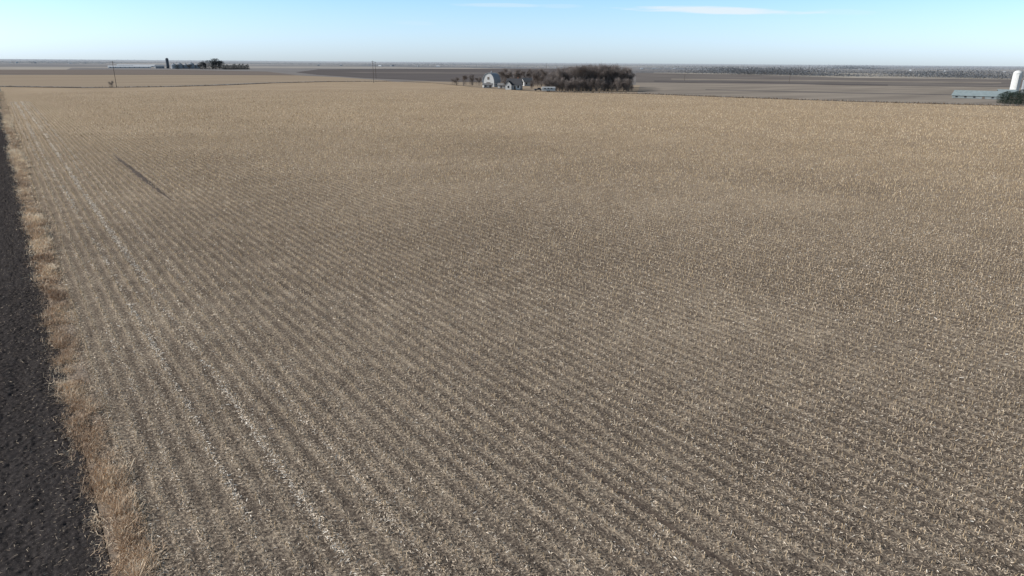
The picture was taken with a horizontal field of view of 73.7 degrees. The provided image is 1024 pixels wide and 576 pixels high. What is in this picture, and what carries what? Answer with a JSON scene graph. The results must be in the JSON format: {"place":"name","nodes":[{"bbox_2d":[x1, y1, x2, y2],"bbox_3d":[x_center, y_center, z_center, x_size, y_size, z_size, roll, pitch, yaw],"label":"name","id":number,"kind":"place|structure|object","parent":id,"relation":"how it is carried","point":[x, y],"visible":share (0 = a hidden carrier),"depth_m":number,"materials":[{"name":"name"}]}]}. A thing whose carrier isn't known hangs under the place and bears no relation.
{"place":"outdoors","nodes":[
{"label":"outdoors","id":0,"kind":"place"},
{"bbox_2d":[0,107,111,575],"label":"ploughed soil","id":1,"kind":"structure","parent":0,"point":[12,469],"depth_m":29.75,"materials":[{"name":"soil"}]},
{"bbox_2d":[11,139,139,575],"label":"field margin","id":2,"kind":"object","parent":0,"point":[77,376],"depth_m":31.94,"materials":[{"name":"plant"}]},
{"bbox_2d":[0,91,167,575],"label":"dry grass","id":3,"kind":"structure","parent":2,"relation":"on","point":[118,503],"depth_m":32.76,"materials":[{"name":"beige plant"}]},
{"bbox_2d":[0,70,290,74],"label":"fallow field","id":4,"kind":"structure","parent":0,"point":[203,72],"depth_m":920.00,"materials":[{"name":"brown soil"}]},
{"bbox_2d":[16,81,331,87],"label":"gravel road","id":5,"kind":"structure","parent":0,"point":[182,85],"depth_m":453.05,"materials":[{"name":"grey gravel"}]},
{"bbox_2d":[0,75,384,87],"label":"stubble field","id":6,"kind":"structure","parent":0,"point":[90,80],"depth_m":585.60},
{"bbox_2d":[44,81,384,87],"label":"ditch","id":7,"kind":"object","parent":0,"point":[230,84],"visible":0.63,"depth_m":476.38,"materials":[{"name":"brown plant"}]},
{"bbox_2d":[299,69,556,82],"bbox_3d":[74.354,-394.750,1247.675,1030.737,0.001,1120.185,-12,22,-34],"label":"ploughed field","id":8,"kind":"structure","parent":0,"point":[407,76],"depth_m":944.83,"materials":[{"name":"brown soil"}]},
{"bbox_2d":[307,68,430,69],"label":"tree belt","id":9,"kind":"object","parent":8,"relation":"on","point":[371,69],"visible":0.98,"depth_m":1391.34,"materials":[{"name":"plant"}]},
{"bbox_2d":[354,72,526,73],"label":"mown field","id":10,"kind":"structure","parent":0,"point":[432,72],"depth_m":1056.04,"materials":[{"name":"brown plant"}]},
{"bbox_2d":[0,82,1023,575],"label":"corn field","id":11,"kind":"structure","parent":0,"point":[270,540],"depth_m":42.72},
{"bbox_2d":[114,155,170,199],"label":"bare soil streak","id":12,"kind":"object","parent":11,"relation":"on","point":[138,174],"visible":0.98,"depth_m":98.45,"materials":[{"name":"brown soil"}]},
{"bbox_2d":[450,76,458,84],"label":"bare tree","id":13,"kind":"object","parent":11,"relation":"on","point":[454,80],"visible":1,"depth_m":488.93,"materials":[{"name":"brown plant"}]},
{"bbox_2d":[0,80,1022,106],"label":"ditch weeds","id":14,"kind":"object","parent":11,"relation":"on","point":[546,91],"visible":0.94,"depth_m":381.49,"materials":[{"name":"brown plant"}]},
{"bbox_2d":[0,101,1023,575],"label":"corn residue","id":15,"kind":"object","parent":11,"relation":"on","point":[330,383],"visible":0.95,"depth_m":35.66},
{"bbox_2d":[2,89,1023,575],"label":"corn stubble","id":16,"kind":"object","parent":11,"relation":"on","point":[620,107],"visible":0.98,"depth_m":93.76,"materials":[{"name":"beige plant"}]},
{"bbox_2d":[505,77,522,89],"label":"farmhouse","id":17,"kind":"object","parent":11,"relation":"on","point":[514,84],"visible":1,"depth_m":422.07,"materials":[{"name":"white paint"}]},
{"bbox_2d":[546,441,744,575],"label":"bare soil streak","id":18,"kind":"object","parent":11,"relation":"on","point":[694,544],"visible":0.99,"depth_m":25.15,"materials":[{"name":"brown soil"}]},
{"bbox_2d":[0,59,1023,574],"bbox_3d":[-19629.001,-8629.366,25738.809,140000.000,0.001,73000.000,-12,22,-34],"label":"ground","id":19,"kind":"structure","parent":0,"point":[262,67],"depth_m":2285.91,"materials":[{"name":"brown soil"}]},
{"bbox_2d":[2,59,129,63],"bbox_3d":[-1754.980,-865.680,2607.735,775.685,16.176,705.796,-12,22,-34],"label":"tree belt","id":20,"kind":"object","parent":19,"relation":"on","point":[64,62],"visible":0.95,"depth_m":2603.54,"materials":[{"name":"plant"}]},
{"bbox_2d":[108,65,150,67],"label":"livestock shed","id":21,"kind":"structure","parent":19,"relation":"on","point":[129,66],"depth_m":1401.92,"materials":[{"name":"grey metal"}]},
{"bbox_2d":[117,64,154,65],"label":"livestock shed","id":22,"kind":"structure","parent":19,"relation":"on","point":[132,64],"depth_m":1782.13,"materials":[{"name":"grey metal"}]},
{"bbox_2d":[165,58,169,67],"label":"silo","id":23,"kind":"object","parent":19,"relation":"on","point":[167,62],"visible":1,"depth_m":1354.48,"materials":[{"name":"grey metal"}]},
{"bbox_2d":[204,60,214,68],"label":"farm tree","id":24,"kind":"object","parent":19,"relation":"on","point":[206,61],"visible":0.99,"depth_m":1287.02,"materials":[{"name":"brown plant"}]},
{"bbox_2d":[210,58,220,68],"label":"farm tree","id":25,"kind":"object","parent":19,"relation":"on","point":[215,63],"visible":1,"depth_m":1292.08,"materials":[{"name":"brown plant"}]},
{"bbox_2d":[213,59,222,68],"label":"farm tree","id":26,"kind":"object","parent":19,"relation":"on","point":[217,63],"visible":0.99,"depth_m":1295.13,"materials":[{"name":"brown plant"}]},
{"bbox_2d":[191,61,415,64],"bbox_3d":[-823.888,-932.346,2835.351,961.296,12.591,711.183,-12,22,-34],"label":"tree belt","id":27,"kind":"object","parent":19,"relation":"on","point":[298,64],"visible":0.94,"depth_m":2797.51,"materials":[{"name":"plant"}]},
{"bbox_2d":[331,63,546,66],"bbox_3d":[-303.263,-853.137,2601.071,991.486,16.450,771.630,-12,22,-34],"label":"tree belt","id":28,"kind":"object","parent":19,"relation":"on","point":[422,65],"visible":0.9,"depth_m":2550.84,"materials":[{"name":"grey plant"}]},
{"bbox_2d":[462,75,467,85],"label":"bare tree","id":29,"kind":"object","parent":19,"relation":"on","point":[465,77],"visible":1,"depth_m":483.51,"materials":[{"name":"brown plant"}]},
{"bbox_2d":[410,63,575,67],"bbox_3d":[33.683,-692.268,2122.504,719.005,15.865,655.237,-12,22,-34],"label":"tree belt","id":30,"kind":"object","parent":19,"relation":"on","point":[507,66],"visible":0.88,"depth_m":2107.18,"materials":[{"name":"plant"}]},
{"bbox_2d":[0,59,1023,68],"bbox_3d":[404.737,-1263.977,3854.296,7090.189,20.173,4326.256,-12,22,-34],"label":"tree belt","id":31,"kind":"object","parent":19,"relation":"on","point":[505,64],"visible":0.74,"depth_m":3824.32,"materials":[{"name":"grey plant"}]},
{"bbox_2d":[633,69,695,72],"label":"tree belt","id":32,"kind":"object","parent":19,"relation":"on","point":[664,71],"visible":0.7,"depth_m":1269.43,"materials":[{"name":"grey plant"}]},
{"bbox_2d":[637,65,763,69],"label":"tree belt","id":33,"kind":"object","parent":19,"relation":"on","point":[687,68],"visible":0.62,"depth_m":1882.94,"materials":[{"name":"plant"}]},
{"bbox_2d":[683,64,1022,70],"bbox_3d":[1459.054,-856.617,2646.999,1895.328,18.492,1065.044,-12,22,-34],"label":"tree belt","id":34,"kind":"object","parent":19,"relation":"on","point":[998,68],"visible":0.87,"depth_m":2682.30,"materials":[{"name":"grey plant"}]},
{"bbox_2d":[822,65,903,69],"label":"tree belt","id":35,"kind":"object","parent":19,"relation":"on","point":[848,66],"visible":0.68,"depth_m":2874.78,"materials":[{"name":"grey plant"}]},
{"bbox_2d":[826,70,912,73],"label":"tree belt","id":36,"kind":"object","parent":19,"relation":"on","point":[872,72],"visible":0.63,"depth_m":1337.46,"materials":[{"name":"brown plant"}]},
{"bbox_2d":[0,0,1023,65],"label":"sky","id":37,"kind":"structure","parent":0,"point":[778,32],"materials":[{"name":"blue"}]},
{"bbox_2d":[408,81,639,92],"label":"farmyard grass","id":38,"kind":"structure","parent":0,"point":[634,90],"depth_m":459.45,"materials":[{"name":"beige plant"}]},
{"bbox_2d":[468,73,473,84],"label":"bare tree","id":39,"kind":"object","parent":38,"relation":"on","point":[470,77],"visible":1,"depth_m":485.56,"materials":[{"name":"brown plant"}]},
{"bbox_2d":[474,76,481,84],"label":"bare tree","id":40,"kind":"object","parent":38,"relation":"on","point":[478,80],"visible":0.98,"depth_m":493.12,"materials":[{"name":"brown plant"}]},
{"bbox_2d":[482,83,492,87],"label":"lean to shed","id":41,"kind":"object","parent":38,"relation":"on","point":[487,85],"visible":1,"depth_m":454.23,"materials":[{"name":"white paint"}]},
{"bbox_2d":[482,71,500,86],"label":"arched barn","id":42,"kind":"structure","parent":38,"relation":"on","point":[493,78],"depth_m":467.11,"materials":[{"name":"white paint"}]},
{"bbox_2d":[497,83,504,87],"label":"white garage","id":43,"kind":"structure","parent":38,"relation":"on","point":[499,85],"depth_m":445.60,"materials":[{"name":"paint"}]},
{"bbox_2d":[498,71,508,81],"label":"bare tree","id":44,"kind":"object","parent":38,"relation":"on","point":[504,75],"visible":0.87,"depth_m":499.29,"materials":[{"name":"brown plant"}]},
{"bbox_2d":[504,70,512,80],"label":"bare tree","id":45,"kind":"object","parent":38,"relation":"on","point":[509,72],"visible":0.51,"depth_m":513.50,"materials":[{"name":"brown plant"}]},
{"bbox_2d":[509,69,520,78],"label":"bare tree","id":46,"kind":"object","parent":38,"relation":"on","point":[516,73],"visible":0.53,"depth_m":523.60,"materials":[{"name":"brown plant"}]},
{"bbox_2d":[519,70,530,78],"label":"bare tree","id":47,"kind":"object","parent":38,"relation":"on","point":[527,75],"visible":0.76,"depth_m":545.65,"materials":[{"name":"brown plant"}]},
{"bbox_2d":[522,78,531,85],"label":"white outbuilding","id":48,"kind":"structure","parent":38,"relation":"on","point":[526,82],"depth_m":492.18,"materials":[{"name":"paint"}]},
{"bbox_2d":[526,68,534,77],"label":"bare tree","id":49,"kind":"object","parent":38,"relation":"on","point":[530,70],"visible":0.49,"depth_m":560.74,"materials":[{"name":"brown plant"}]},
{"bbox_2d":[531,74,538,86],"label":"bare tree","id":50,"kind":"object","parent":38,"relation":"on","point":[534,76],"visible":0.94,"depth_m":475.05,"materials":[{"name":"brown plant"}]},
{"bbox_2d":[534,68,546,86],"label":"bare tree","id":51,"kind":"object","parent":38,"relation":"on","point":[539,74],"visible":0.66,"depth_m":477.21,"materials":[{"name":"brown plant"}]},
{"bbox_2d":[539,78,550,86],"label":"bare shrub","id":52,"kind":"object","parent":38,"relation":"on","point":[546,83],"visible":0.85,"depth_m":401.98,"materials":[{"name":"brown plant"}]},
{"bbox_2d":[538,69,552,85],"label":"bare tree","id":53,"kind":"object","parent":38,"relation":"on","point":[540,78],"visible":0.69,"depth_m":461.47,"materials":[{"name":"brown plant"}]},
{"bbox_2d":[542,87,554,90],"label":"livestock trailer","id":54,"kind":"object","parent":38,"relation":"on","point":[548,88],"visible":0.88,"depth_m":394.62,"materials":[{"name":"white paint"}]},
{"bbox_2d":[549,69,564,83],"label":"bare tree","id":55,"kind":"object","parent":38,"relation":"on","point":[558,75],"visible":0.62,"depth_m":411.56,"materials":[{"name":"brown plant"}]},
{"bbox_2d":[556,75,563,90],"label":"bare shrub","id":56,"kind":"object","parent":38,"relation":"on","point":[562,80],"visible":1,"depth_m":404.49,"materials":[{"name":"brown plant"}]},
{"bbox_2d":[556,68,568,90],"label":"bare tree","id":57,"kind":"object","parent":38,"relation":"on","point":[564,77],"visible":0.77,"depth_m":408.55,"materials":[{"name":"brown plant"}]},
{"bbox_2d":[558,68,571,88],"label":"bare tree","id":58,"kind":"object","parent":38,"relation":"on","point":[570,73],"visible":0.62,"depth_m":410.72,"materials":[{"name":"brown plant"}]},
{"bbox_2d":[567,68,576,88],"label":"bare tree","id":59,"kind":"object","parent":38,"relation":"on","point":[573,75],"visible":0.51,"depth_m":408.70,"materials":[{"name":"brown plant"}]},
{"bbox_2d":[569,77,577,90],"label":"bare shrub","id":60,"kind":"object","parent":38,"relation":"on","point":[573,81],"visible":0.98,"depth_m":404.09,"materials":[{"name":"brown plant"}]},
{"bbox_2d":[571,66,583,90],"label":"bare tree","id":61,"kind":"object","parent":38,"relation":"on","point":[576,73],"visible":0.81,"depth_m":406.93,"materials":[{"name":"brown plant"}]},
{"bbox_2d":[575,77,582,90],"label":"bare shrub","id":62,"kind":"object","parent":38,"relation":"on","point":[578,82],"visible":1,"depth_m":403.75,"materials":[{"name":"brown plant"}]},
{"bbox_2d":[578,64,589,84],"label":"bare tree","id":63,"kind":"object","parent":38,"relation":"on","point":[584,69],"visible":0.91,"depth_m":405.33,"materials":[{"name":"brown plant"}]},
{"bbox_2d":[585,78,595,90],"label":"bare shrub","id":64,"kind":"object","parent":38,"relation":"on","point":[589,84],"visible":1,"depth_m":404.30,"materials":[{"name":"brown plant"}]},
{"bbox_2d":[586,64,596,90],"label":"bare tree","id":65,"kind":"object","parent":38,"relation":"on","point":[592,73],"visible":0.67,"depth_m":407.47,"materials":[{"name":"brown plant"}]},
{"bbox_2d":[590,79,599,89],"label":"bare shrub","id":66,"kind":"object","parent":38,"relation":"on","point":[595,83],"visible":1,"depth_m":404.46,"materials":[{"name":"brown plant"}]},
{"bbox_2d":[591,65,604,90],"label":"bare tree","id":67,"kind":"object","parent":38,"relation":"on","point":[602,74],"visible":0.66,"depth_m":409.99,"materials":[{"name":"brown plant"}]},
{"bbox_2d":[596,78,605,89],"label":"bare shrub","id":68,"kind":"object","parent":38,"relation":"on","point":[601,83],"visible":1,"depth_m":403.49,"materials":[{"name":"brown plant"}]},
{"bbox_2d":[597,68,609,90],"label":"bare tree","id":69,"kind":"object","parent":38,"relation":"on","point":[606,77],"visible":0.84,"depth_m":409.83,"materials":[{"name":"brown plant"}]},
{"bbox_2d":[598,63,615,90],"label":"bare tree","id":70,"kind":"object","parent":38,"relation":"on","point":[610,71],"visible":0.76,"depth_m":410.47,"materials":[{"name":"brown plant"}]},
{"bbox_2d":[608,68,619,88],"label":"bare tree","id":71,"kind":"object","parent":38,"relation":"on","point":[614,77],"visible":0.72,"depth_m":412.44,"materials":[{"name":"brown plant"}]},
{"bbox_2d":[607,66,626,87],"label":"bare tree","id":72,"kind":"object","parent":38,"relation":"on","point":[622,74],"visible":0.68,"depth_m":412.00,"materials":[{"name":"brown plant"}]},
{"bbox_2d":[613,64,622,78],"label":"bare tree","id":73,"kind":"object","parent":38,"relation":"on","point":[619,68],"visible":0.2,"depth_m":427.61,"materials":[{"name":"brown plant"}]},
{"bbox_2d":[615,77,623,91],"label":"bare shrub","id":74,"kind":"object","parent":38,"relation":"on","point":[621,83],"visible":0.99,"depth_m":404.98,"materials":[{"name":"brown plant"}]},
{"bbox_2d":[623,77,632,91],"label":"bare shrub","id":75,"kind":"object","parent":38,"relation":"on","point":[628,80],"visible":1,"depth_m":405.27,"materials":[{"name":"brown plant"}]},
{"bbox_2d":[622,68,635,86],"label":"bare tree","id":76,"kind":"object","parent":38,"relation":"on","point":[632,74],"visible":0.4,"depth_m":426.88,"materials":[{"name":"brown plant"}]},
{"bbox_2d":[624,72,633,89],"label":"bare tree","id":77,"kind":"object","parent":38,"relation":"on","point":[629,77],"visible":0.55,"depth_m":413.46,"materials":[{"name":"brown plant"}]},
{"bbox_2d":[654,80,886,85],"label":"dark strip field","id":78,"kind":"structure","parent":0,"point":[766,82],"depth_m":621.54,"materials":[{"name":"brown soil"}]},
{"bbox_2d":[573,92,1004,105],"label":"ditch","id":79,"kind":"object","parent":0,"point":[792,99],"visible":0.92,"depth_m":324.30,"materials":[{"name":"brown plant"}]},
{"bbox_2d":[555,91,1023,105],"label":"gravel road","id":80,"kind":"structure","parent":0,"point":[806,99],"depth_m":329.56,"materials":[{"name":"grey gravel"}]},
{"bbox_2d":[705,89,951,94],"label":"worn field strip","id":81,"kind":"object","parent":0,"point":[835,92],"visible":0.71,"depth_m":415.48,"materials":[{"name":"soil"}]},
{"bbox_2d":[636,73,1022,86],"bbox_3d":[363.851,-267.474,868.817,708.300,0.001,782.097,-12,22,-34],"label":"bean field","id":82,"kind":"structure","parent":0,"point":[646,77],"depth_m":782.22,"materials":[{"name":"brown soil"}]},
{"bbox_2d":[715,67,837,75],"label":"tree belt","id":83,"kind":"object","parent":82,"relation":"on","point":[772,73],"visible":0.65,"depth_m":1070.05,"materials":[{"name":"plant"}]},
{"bbox_2d":[663,65,931,76],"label":"tree belt","id":84,"kind":"object","parent":82,"relation":"on","point":[745,69],"visible":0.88,"depth_m":1075.90,"materials":[{"name":"brown plant"}]},
{"bbox_2d":[859,69,1023,78],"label":"tree belt","id":85,"kind":"object","parent":82,"relation":"on","point":[968,75],"visible":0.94,"depth_m":935.37,"materials":[{"name":"brown plant"}]},
{"bbox_2d":[636,82,1023,104],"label":"hay field","id":86,"kind":"structure","parent":0,"point":[692,89],"depth_m":431.02,"materials":[{"name":"beige plant"}]},
{"bbox_2d":[952,90,1007,99],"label":"machine shed","id":87,"kind":"structure","parent":86,"relation":"on","point":[971,94],"depth_m":349.81,"materials":[{"name":"metal"}]},
{"bbox_2d":[996,93,1004,103],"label":"evergreen shrub","id":88,"kind":"object","parent":86,"relation":"on","point":[1000,99],"visible":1,"depth_m":306.32,"materials":[{"name":"green plant"}]},
{"bbox_2d":[1000,92,1009,103],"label":"evergreen shrub","id":89,"kind":"object","parent":86,"relation":"on","point":[1006,93],"visible":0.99,"depth_m":304.13,"materials":[{"name":"green plant"}]},
{"bbox_2d":[997,89,1016,96],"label":"shed","id":90,"kind":"structure","parent":86,"relation":"on","point":[1007,90],"depth_m":374.45,"materials":[{"name":"metal"}]},
{"bbox_2d":[1004,93,1014,103],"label":"evergreen shrub","id":91,"kind":"object","parent":86,"relation":"on","point":[1009,97],"visible":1,"depth_m":302.39,"materials":[{"name":"green plant"}]},
{"bbox_2d":[1007,92,1020,103],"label":"evergreen shrub","id":92,"kind":"object","parent":86,"relation":"on","point":[1011,95],"visible":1,"depth_m":300.19,"materials":[{"name":"green plant"}]},
{"bbox_2d":[1009,70,1022,90],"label":"silo","id":93,"kind":"object","parent":86,"relation":"on","point":[1016,79],"visible":0.87,"depth_m":399.20,"materials":[{"name":"metal"}]},
{"bbox_2d":[1014,93,1023,104],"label":"evergreen shrub","id":94,"kind":"object","parent":86,"relation":"on","point":[1018,100],"visible":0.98,"depth_m":298.41,"materials":[{"name":"green plant"}]},
{"bbox_2d":[671,79,1000,82],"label":"narrow field","id":95,"kind":"structure","parent":0,"point":[838,80],"depth_m":716.13,"materials":[{"name":"brown soil"}]}
]}

